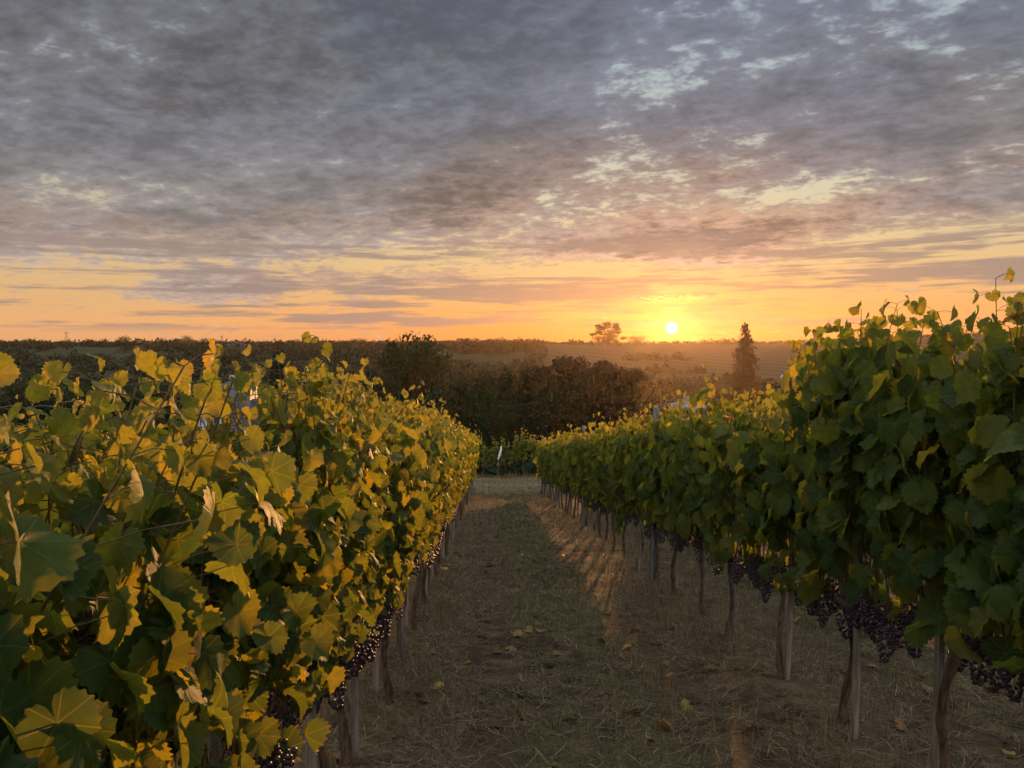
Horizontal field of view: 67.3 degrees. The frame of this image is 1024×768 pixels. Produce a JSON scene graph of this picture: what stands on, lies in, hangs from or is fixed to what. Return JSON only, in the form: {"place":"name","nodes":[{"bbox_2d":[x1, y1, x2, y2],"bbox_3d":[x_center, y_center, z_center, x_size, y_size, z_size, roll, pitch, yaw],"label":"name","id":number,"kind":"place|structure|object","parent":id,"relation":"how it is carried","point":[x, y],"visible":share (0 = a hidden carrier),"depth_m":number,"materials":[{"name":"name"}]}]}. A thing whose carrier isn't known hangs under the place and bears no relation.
{"place":"outdoors","nodes":[
{"label":"outdoors","id":0,"kind":"place"},
{"bbox_2d":[0,0,1023,342],"label":"sky","id":1,"kind":"structure","parent":0,"point":[255,170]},
{"bbox_2d":[1,334,1023,767],"bbox_3d":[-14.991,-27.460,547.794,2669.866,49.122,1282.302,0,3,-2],"label":"ground","id":2,"kind":"structure","parent":0,"point":[773,362],"depth_m":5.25,"materials":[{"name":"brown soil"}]},
{"bbox_2d":[0,376,51,425],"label":"valley tree","id":3,"kind":"object","parent":2,"relation":"on","point":[15,388],"visible":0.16,"depth_m":133.17,"materials":[{"name":"green plant"}]},
{"bbox_2d":[0,394,84,532],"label":"grapevine","id":4,"kind":"object","parent":2,"relation":"on","point":[32,423],"visible":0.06,"depth_m":5.27,"materials":[{"name":"green plant"}]},
{"bbox_2d":[11,393,84,428],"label":"valley tree","id":5,"kind":"object","parent":2,"relation":"on","point":[69,405],"visible":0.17,"depth_m":127.46,"materials":[{"name":"green plant"}]},
{"bbox_2d":[37,390,118,528],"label":"grapevine","id":6,"kind":"object","parent":2,"relation":"on","point":[101,446],"visible":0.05,"depth_m":5.93,"materials":[{"name":"green plant"}]},
{"bbox_2d":[55,385,103,431],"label":"valley tree","id":7,"kind":"object","parent":2,"relation":"on","point":[72,393],"depth_m":138.66,"materials":[{"name":"green plant"}]},
{"bbox_2d":[114,335,134,352],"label":"ridge tree","id":8,"kind":"object","parent":2,"relation":"on","point":[125,345],"visible":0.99,"depth_m":569.44,"materials":[{"name":"green plant"}]},
{"bbox_2d":[102,387,161,450],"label":"valley tree","id":9,"kind":"object","parent":2,"relation":"on","point":[136,402],"visible":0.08,"depth_m":132.27,"materials":[{"name":"green plant"}]},
{"bbox_2d":[0,338,271,767],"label":"grapevine","id":10,"kind":"object","parent":2,"relation":"on","point":[57,666],"visible":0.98,"depth_m":1.04,"materials":[{"name":"green plant"}]},
{"bbox_2d":[135,381,180,429],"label":"valley tree","id":11,"kind":"object","parent":2,"relation":"on","point":[162,397],"visible":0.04,"depth_m":148.39,"materials":[{"name":"green plant"}]},
{"bbox_2d":[3,347,363,767],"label":"grapevine","id":12,"kind":"object","parent":2,"relation":"on","point":[248,605],"visible":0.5,"depth_m":1.66,"materials":[{"name":"green plant"}]},
{"bbox_2d":[204,580,223,766],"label":"vine stake","id":13,"kind":"object","parent":2,"relation":"on","point":[216,753],"visible":0.12,"depth_m":1.86,"materials":[{"name":"grey wood"}]},
{"bbox_2d":[198,375,258,428],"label":"country house","id":14,"kind":"structure","parent":2,"relation":"on","point":[205,422],"depth_m":66.24,"materials":[{"name":"stone"}]},
{"bbox_2d":[229,383,266,716],"bbox_3d":[-0.717,0.987,2.134,0.081,1.985,0.069,-1,3,-2],"label":"trellis post","id":15,"kind":"object","parent":2,"relation":"on","point":[251,402],"visible":0.04,"depth_m":2.05,"materials":[{"name":"wood"}]},
{"bbox_2d":[264,347,289,398],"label":"spruce tree","id":16,"kind":"object","parent":2,"relation":"on","point":[277,376],"visible":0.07,"depth_m":157.09,"materials":[{"name":"green plant"}]},
{"bbox_2d":[182,331,420,767],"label":"grapevine","id":17,"kind":"object","parent":2,"relation":"on","point":[350,479],"visible":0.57,"depth_m":2.53,"materials":[{"name":"green plant"}]},
{"bbox_2d":[304,703,316,767],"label":"vine stake","id":18,"kind":"object","parent":2,"relation":"on","point":[310,758],"visible":0.03,"depth_m":2.78,"materials":[{"name":"brown wood"}]},
{"bbox_2d":[351,621,358,757],"bbox_3d":[-0.768,1.302,3.744,0.044,1.267,0.036,-2,3,-29],"label":"vine stake","id":19,"kind":"object","parent":2,"relation":"on","point":[354,713],"visible":0.32,"depth_m":3.75,"materials":[{"name":"grey wood"}]},
{"bbox_2d":[301,358,410,765],"bbox_3d":[-0.798,0.889,3.620,0.614,2.033,1.270,0,3,-2],"label":"grapevine","id":20,"kind":"object","parent":2,"relation":"on","point":[378,549],"visible":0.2,"depth_m":3.59,"materials":[{"name":"green plant"}]},
{"bbox_2d":[373,618,378,694],"bbox_3d":[-0.842,1.372,4.700,0.045,1.302,0.086,0,3,-7],"label":"vine stake","id":21,"kind":"object","parent":2,"relation":"on","point":[376,675],"visible":0.2,"depth_m":4.73,"materials":[{"name":"grey wood"}]},
{"bbox_2d":[359,369,400,401],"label":"valley tree","id":22,"kind":"object","parent":2,"relation":"on","point":[393,388],"visible":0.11,"depth_m":121.14,"materials":[{"name":"green plant"}]},
{"bbox_2d":[0,395,782,476],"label":"valley thicket","id":23,"kind":"object","parent":2,"relation":"on","point":[517,466],"depth_m":60.10,"materials":[{"name":"green plant"}]},
{"bbox_2d":[364,389,437,705],"bbox_3d":[-0.749,1.023,4.609,0.604,1.996,1.331,0,3,-2],"label":"grapevine","id":24,"kind":"object","parent":2,"relation":"on","point":[407,525],"visible":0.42,"depth_m":4.31,"materials":[{"name":"green plant"}]},
{"bbox_2d":[400,589,403,658],"bbox_3d":[-0.777,1.334,5.401,0.015,1.425,0.064,1,3,11],"label":"vine stake","id":25,"kind":"object","parent":2,"relation":"on","point":[402,637],"visible":0.18,"depth_m":5.44,"materials":[{"name":"wood"}]},
{"bbox_2d":[367,389,439,656],"bbox_3d":[-0.814,1.017,5.479,0.595,2.046,1.338,0,3,-2],"label":"grapevine","id":26,"kind":"object","parent":2,"relation":"on","point":[428,507],"visible":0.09,"depth_m":5.49,"materials":[{"name":"green plant"}]},
{"bbox_2d":[375,331,466,420],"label":"broadleaf tree","id":27,"kind":"object","parent":2,"relation":"on","point":[419,358],"visible":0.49,"depth_m":134.19,"materials":[{"name":"green plant"}]},
{"bbox_2d":[388,380,457,630],"bbox_3d":[-0.781,1.050,6.473,0.637,2.205,1.227,0,3,-2],"label":"grapevine","id":28,"kind":"object","parent":2,"relation":"on","point":[437,450],"visible":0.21,"depth_m":6.42,"materials":[{"name":"green plant"}]},
{"bbox_2d":[413,399,455,584],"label":"grapevine","id":29,"kind":"object","parent":2,"relation":"on","point":[447,489],"visible":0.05,"depth_m":8.32,"materials":[{"name":"green plant"}]},
{"bbox_2d":[418,398,457,605],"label":"grapevine","id":30,"kind":"object","parent":2,"relation":"on","point":[448,445],"visible":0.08,"depth_m":7.38,"materials":[{"name":"green plant"}]},
{"bbox_2d":[427,385,461,427],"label":"valley tree","id":31,"kind":"object","parent":2,"relation":"on","point":[448,407],"visible":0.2,"depth_m":105.16,"materials":[{"name":"green plant"}]},
{"bbox_2d":[433,406,459,577],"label":"grapevine","id":32,"kind":"object","parent":2,"relation":"on","point":[448,512],"visible":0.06,"depth_m":8.95,"materials":[{"name":"green plant"}]},
{"bbox_2d":[432,401,465,562],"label":"grapevine","id":33,"kind":"object","parent":2,"relation":"on","point":[454,483],"visible":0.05,"depth_m":10.17,"materials":[{"name":"green plant"}]},
{"bbox_2d":[436,413,466,555],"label":"grapevine","id":34,"kind":"object","parent":2,"relation":"on","point":[461,447],"visible":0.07,"depth_m":11.09,"materials":[{"name":"green plant"}]},
{"bbox_2d":[445,424,466,548],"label":"grapevine","id":35,"kind":"object","parent":2,"relation":"on","point":[459,486],"visible":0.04,"depth_m":12.09,"materials":[{"name":"green plant"}]},
{"bbox_2d":[447,418,467,541],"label":"grapevine","id":36,"kind":"object","parent":2,"relation":"on","point":[460,493],"visible":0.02,"depth_m":12.70,"materials":[{"name":"green plant"}]},
{"bbox_2d":[440,371,483,435],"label":"valley tree","id":37,"kind":"object","parent":2,"relation":"on","point":[461,387],"visible":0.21,"depth_m":119.49,"materials":[{"name":"green plant"}]},
{"bbox_2d":[454,425,470,528],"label":"grapevine","id":38,"kind":"object","parent":2,"relation":"on","point":[468,459],"visible":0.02,"depth_m":14.82,"materials":[{"name":"green plant"}]},
{"bbox_2d":[459,430,474,519],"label":"grapevine","id":39,"kind":"object","parent":2,"relation":"on","point":[471,459],"visible":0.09,"depth_m":16.60,"materials":[{"name":"green plant"}]},
{"bbox_2d":[461,424,476,496],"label":"grapevine","id":40,"kind":"object","parent":2,"relation":"on","point":[471,446],"visible":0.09,"depth_m":15.64,"materials":[{"name":"green plant"}]},
{"bbox_2d":[463,430,479,510],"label":"grapevine","id":41,"kind":"object","parent":2,"relation":"on","point":[474,453],"visible":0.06,"depth_m":19.45,"materials":[{"name":"green plant"}]},
{"bbox_2d":[458,407,488,474],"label":"valley tree","id":42,"kind":"object","parent":2,"relation":"on","point":[478,421],"visible":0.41,"depth_m":91.48,"materials":[{"name":"green plant"}]},
{"bbox_2d":[456,386,500,473],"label":"valley tree","id":43,"kind":"object","parent":2,"relation":"on","point":[482,404],"visible":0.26,"depth_m":103.52,"materials":[{"name":"green plant"}]},
{"bbox_2d":[476,442,497,476],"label":"grapevine","id":44,"kind":"object","parent":2,"relation":"on","point":[484,450],"visible":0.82,"depth_m":38.46,"materials":[{"name":"green plant"}]},
{"bbox_2d":[469,364,516,470],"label":"valley tree","id":45,"kind":"object","parent":2,"relation":"on","point":[500,386],"visible":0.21,"depth_m":117.58,"materials":[{"name":"green plant"}]},
{"bbox_2d":[483,398,522,472],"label":"valley tree","id":46,"kind":"object","parent":2,"relation":"on","point":[510,422],"visible":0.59,"depth_m":94.61,"materials":[{"name":"green plant"}]},
{"bbox_2d":[489,436,516,476],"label":"grapevine","id":47,"kind":"object","parent":2,"relation":"on","point":[505,450],"visible":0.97,"depth_m":38.47,"materials":[{"name":"green plant"}]},
{"bbox_2d":[0,330,1006,404],"bbox_3d":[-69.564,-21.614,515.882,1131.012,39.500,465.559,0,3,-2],"label":"hillside wood","id":48,"kind":"object","parent":2,"relation":"on","point":[372,351],"visible":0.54,"depth_m":486.58,"materials":[{"name":"plant"}]},
{"bbox_2d":[8,331,1008,344],"bbox_3d":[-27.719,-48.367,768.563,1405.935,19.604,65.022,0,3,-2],"label":"ridge wood","id":49,"kind":"object","parent":2,"relation":"on","point":[694,342],"visible":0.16,"depth_m":760.46,"materials":[{"name":"plant"}]},
{"bbox_2d":[497,387,528,473],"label":"valley tree","id":50,"kind":"object","parent":2,"relation":"on","point":[520,395],"visible":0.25,"depth_m":105.70,"materials":[{"name":"green plant"}]},
{"bbox_2d":[501,358,534,402],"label":"valley tree","id":51,"kind":"object","parent":2,"relation":"on","point":[519,382],"visible":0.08,"depth_m":121.44,"materials":[{"name":"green plant"}]},
{"bbox_2d":[511,428,535,476],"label":"grapevine","id":52,"kind":"object","parent":2,"relation":"on","point":[522,443],"visible":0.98,"depth_m":38.52,"materials":[{"name":"green plant"}]},
{"bbox_2d":[517,401,546,471],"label":"valley tree","id":53,"kind":"object","parent":2,"relation":"on","point":[531,424],"visible":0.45,"depth_m":91.81,"materials":[{"name":"green plant"}]},
{"bbox_2d":[519,364,552,433],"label":"valley tree","id":54,"kind":"object","parent":2,"relation":"on","point":[534,376],"visible":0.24,"depth_m":117.20,"materials":[{"name":"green plant"}]},
{"bbox_2d":[537,435,551,495],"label":"grapevine","id":55,"kind":"object","parent":2,"relation":"on","point":[539,471],"visible":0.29,"depth_m":26.53,"materials":[{"name":"green plant"}]},
{"bbox_2d":[540,435,554,499],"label":"grapevine","id":56,"kind":"object","parent":2,"relation":"on","point":[544,449],"visible":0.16,"depth_m":23.71,"materials":[{"name":"green plant"}]},
{"bbox_2d":[529,373,569,440],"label":"valley tree","id":57,"kind":"object","parent":2,"relation":"on","point":[552,388],"visible":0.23,"depth_m":102.26,"materials":[{"name":"green plant"}]},
{"bbox_2d":[544,439,554,500],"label":"grapevine","id":58,"kind":"object","parent":2,"relation":"on","point":[548,460],"visible":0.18,"depth_m":22.64,"materials":[{"name":"green plant"}]},
{"bbox_2d":[546,430,560,494],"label":"grapevine","id":59,"kind":"object","parent":2,"relation":"on","point":[552,444],"visible":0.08,"depth_m":21.90,"materials":[{"name":"green plant"}]},
{"bbox_2d":[549,433,562,507],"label":"grapevine","id":60,"kind":"object","parent":2,"relation":"on","point":[552,474],"visible":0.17,"depth_m":20.89,"materials":[{"name":"green plant"}]},
{"bbox_2d":[551,431,568,511],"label":"grapevine","id":61,"kind":"object","parent":2,"relation":"on","point":[553,458],"visible":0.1,"depth_m":19.01,"materials":[{"name":"green plant"}]},
{"bbox_2d":[551,434,569,509],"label":"grapevine","id":62,"kind":"object","parent":2,"relation":"on","point":[555,455],"visible":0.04,"depth_m":19.96,"materials":[{"name":"green plant"}]},
{"bbox_2d":[540,390,585,440],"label":"valley tree","id":63,"kind":"object","parent":2,"relation":"on","point":[571,404],"visible":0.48,"depth_m":94.43,"materials":[{"name":"green plant"}]},
{"bbox_2d":[554,435,574,514],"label":"grapevine","id":64,"kind":"object","parent":2,"relation":"on","point":[558,466],"visible":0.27,"depth_m":18.18,"materials":[{"name":"green plant"}]},
{"bbox_2d":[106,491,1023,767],"bbox_3d":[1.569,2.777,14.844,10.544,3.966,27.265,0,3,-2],"label":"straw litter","id":65,"kind":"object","parent":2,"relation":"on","point":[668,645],"visible":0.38,"depth_m":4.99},
{"bbox_2d":[538,355,596,435],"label":"valley tree","id":66,"kind":"object","parent":2,"relation":"on","point":[569,366],"visible":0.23,"depth_m":111.11,"materials":[{"name":"leaf"},{"name":"bark"}]},
{"bbox_2d":[562,424,586,517],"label":"grapevine","id":67,"kind":"object","parent":2,"relation":"on","point":[566,480],"visible":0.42,"depth_m":17.15,"materials":[{"name":"green plant"}]},
{"bbox_2d":[565,428,589,520],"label":"grapevine","id":68,"kind":"object","parent":2,"relation":"on","point":[571,471],"visible":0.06,"depth_m":16.22,"materials":[{"name":"green plant"}]},
{"bbox_2d":[571,427,590,525],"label":"grapevine","id":69,"kind":"object","parent":2,"relation":"on","point":[576,488],"visible":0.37,"depth_m":15.31,"materials":[{"name":"green plant"}]},
{"bbox_2d":[562,373,605,431],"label":"valley tree","id":70,"kind":"object","parent":2,"relation":"on","point":[578,390],"visible":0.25,"depth_m":99.01,"materials":[{"name":"green plant"}]},
{"bbox_2d":[570,426,597,531],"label":"grapevine","id":71,"kind":"object","parent":2,"relation":"on","point":[580,449],"visible":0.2,"depth_m":14.40,"materials":[{"name":"green plant"}]},
{"bbox_2d":[579,391,608,432],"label":"valley tree","id":72,"kind":"object","parent":2,"relation":"on","point":[596,400],"visible":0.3,"depth_m":91.31,"materials":[{"name":"green plant"}]},
{"bbox_2d":[583,424,607,537],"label":"grapevine","id":73,"kind":"object","parent":2,"relation":"on","point":[590,490],"visible":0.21,"depth_m":13.35,"materials":[{"name":"green plant"}]},
{"bbox_2d":[587,412,615,540],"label":"grapevine","id":74,"kind":"object","parent":2,"relation":"on","point":[599,488],"visible":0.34,"depth_m":12.48,"materials":[{"name":"green plant"}]},
{"bbox_2d":[578,360,630,428],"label":"valley tree","id":75,"kind":"object","parent":2,"relation":"on","point":[608,377],"visible":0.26,"depth_m":106.43,"materials":[{"name":"green plant"}]},
{"bbox_2d":[589,322,627,345],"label":"ridge tree","id":76,"kind":"object","parent":2,"relation":"on","point":[609,336],"visible":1,"depth_m":690.51,"materials":[{"name":"brown plant"}]},
{"bbox_2d":[592,408,636,551],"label":"grapevine","id":77,"kind":"object","parent":2,"relation":"on","point":[608,504],"visible":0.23,"depth_m":11.48,"materials":[{"name":"green plant"}]},
{"bbox_2d":[602,412,646,556],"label":"grapevine","id":78,"kind":"object","parent":2,"relation":"on","point":[616,495],"visible":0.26,"depth_m":10.48,"materials":[{"name":"green plant"}]},
{"bbox_2d":[604,388,644,432],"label":"valley tree","id":79,"kind":"object","parent":2,"relation":"on","point":[613,415],"visible":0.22,"depth_m":92.78,"materials":[{"name":"green plant"}]},
{"bbox_2d":[617,367,655,428],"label":"valley tree","id":80,"kind":"object","parent":2,"relation":"on","point":[631,378],"visible":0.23,"depth_m":109.95,"materials":[{"name":"green plant"}]},
{"bbox_2d":[638,511,641,571],"bbox_3d":[1.602,1.764,9.628,0.053,1.377,0.025,1,3,25],"label":"vine stake","id":81,"kind":"object","parent":2,"relation":"on","point":[639,545],"visible":0.44,"depth_m":9.63,"materials":[{"name":"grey wood"}]},
{"bbox_2d":[630,374,653,429],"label":"bare tree","id":82,"kind":"object","parent":2,"relation":"on","point":[643,395],"visible":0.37,"depth_m":90.80,"materials":[{"name":"brown plant"}]},
{"bbox_2d":[613,405,679,570],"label":"grapevine","id":83,"kind":"object","parent":2,"relation":"on","point":[629,504],"visible":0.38,"depth_m":9.71,"materials":[{"name":"green plant"}]},
{"bbox_2d":[626,401,680,582],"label":"grapevine","id":84,"kind":"object","parent":2,"relation":"on","point":[643,493],"visible":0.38,"depth_m":8.78,"materials":[{"name":"green plant"}]},
{"bbox_2d":[639,399,670,424],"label":"valley tree","id":85,"kind":"object","parent":2,"relation":"on","point":[651,408],"visible":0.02,"depth_m":96.23,"materials":[{"name":"green plant"}]},
{"bbox_2d":[651,407,659,578],"bbox_3d":[1.639,1.423,8.835,0.080,2.320,0.068,0,3,-2],"label":"trellis post","id":86,"kind":"object","parent":2,"relation":"on","point":[653,548],"visible":0.2,"depth_m":8.83,"materials":[{"name":"wood"}]},
{"bbox_2d":[299,522,1015,767],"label":"fallen leaves","id":87,"kind":"object","parent":2,"relation":"on","point":[748,693],"visible":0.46,"depth_m":5.14,"materials":[{"name":"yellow plant"}]},
{"bbox_2d":[644,367,675,421],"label":"bare tree","id":88,"kind":"object","parent":2,"relation":"on","point":[661,400],"visible":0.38,"depth_m":86.62,"materials":[{"name":"brown plant"}]},
{"bbox_2d":[646,390,697,595],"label":"grapevine","id":89,"kind":"object","parent":2,"relation":"on","point":[662,517],"visible":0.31,"depth_m":7.84,"materials":[{"name":"green plant"}]},
{"bbox_2d":[674,511,678,593],"bbox_3d":[1.710,1.598,7.990,0.053,1.377,0.025,-2,3,-28],"label":"vine stake","id":90,"kind":"object","parent":2,"relation":"on","point":[676,570],"visible":0.2,"depth_m":8.00,"materials":[{"name":"grey wood"}]},
{"bbox_2d":[660,396,708,422],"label":"valley house","id":91,"kind":"structure","parent":2,"relation":"on","point":[686,399],"depth_m":96.13,"materials":[{"name":"white paint"}]},
{"bbox_2d":[651,361,742,617],"bbox_3d":[1.667,0.980,6.905,0.658,2.386,1.323,0,3,-2],"label":"grapevine","id":92,"kind":"object","parent":2,"relation":"on","point":[683,488],"visible":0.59,"depth_m":6.78,"materials":[{"name":"green plant"}]},
{"bbox_2d":[689,390,770,638],"bbox_3d":[1.703,1.056,5.950,0.642,2.052,1.348,0,3,-2],"label":"grapevine","id":93,"kind":"object","parent":2,"relation":"on","point":[716,483],"visible":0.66,"depth_m":5.81,"materials":[{"name":"green plant"}]},
{"bbox_2d":[723,322,765,420],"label":"spruce tree","id":94,"kind":"object","parent":2,"relation":"on","point":[742,378],"visible":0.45,"depth_m":205.07,"materials":[{"name":"green plant"}]},
{"bbox_2d":[740,384,782,443],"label":"grapevine","id":95,"kind":"object","parent":2,"relation":"on","point":[759,398],"visible":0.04,"depth_m":12.51,"materials":[{"name":"green plant"}]},
{"bbox_2d":[762,392,788,432],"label":"grapevine","id":96,"kind":"object","parent":2,"relation":"on","point":[785,412],"visible":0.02,"depth_m":11.47,"materials":[{"name":"green plant"}]},
{"bbox_2d":[725,388,832,679],"bbox_3d":[1.737,0.998,4.964,0.661,2.015,1.283,0,3,-2],"label":"grapevine","id":97,"kind":"object","parent":2,"relation":"on","point":[765,513],"visible":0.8,"depth_m":4.88,"materials":[{"name":"green plant"}]},
{"bbox_2d":[784,505,794,679],"bbox_3d":[1.756,1.343,4.856,0.045,1.302,0.086,-1,3,-20],"label":"vine stake","id":98,"kind":"object","parent":2,"relation":"on","point":[789,628],"visible":0.56,"depth_m":4.87,"materials":[{"name":"grey wood"}]},
{"bbox_2d":[774,295,930,724],"bbox_3d":[1.753,0.742,4.126,0.698,2.368,1.219,0,3,-2],"label":"grapevine","id":99,"kind":"object","parent":2,"relation":"on","point":[831,516],"visible":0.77,"depth_m":3.88,"materials":[{"name":"green plant"}]},
{"bbox_2d":[850,535,862,739],"bbox_3d":[1.787,1.264,3.984,0.053,1.377,0.025,-1,3,-24],"label":"vine stake","id":100,"kind":"object","parent":2,"relation":"on","point":[855,694],"visible":0.42,"depth_m":3.99,"materials":[{"name":"grey wood"}]},
{"bbox_2d":[837,266,1023,767],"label":"grapevine","id":101,"kind":"object","parent":2,"relation":"on","point":[917,512],"visible":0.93,"depth_m":3.12,"materials":[{"name":"green plant"}]},
{"bbox_2d":[930,542,944,767],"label":"vine stake","id":102,"kind":"object","parent":2,"relation":"on","point":[939,646],"visible":0.35,"depth_m":3.27,"materials":[{"name":"grey wood"}]},
{"bbox_2d":[952,292,1023,684],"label":"grapevine","id":103,"kind":"object","parent":2,"relation":"on","point":[985,482],"visible":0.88,"depth_m":2.62,"materials":[{"name":"green plant"}]},
{"bbox_2d":[473,471,568,492],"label":"path grass","id":104,"kind":"structure","parent":0,"point":[509,476],"depth_m":33.58,"materials":[{"name":"plant"}]},
{"bbox_2d":[301,492,1022,767],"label":"green grass","id":105,"kind":"structure","parent":0,"point":[547,580],"depth_m":6.10,"materials":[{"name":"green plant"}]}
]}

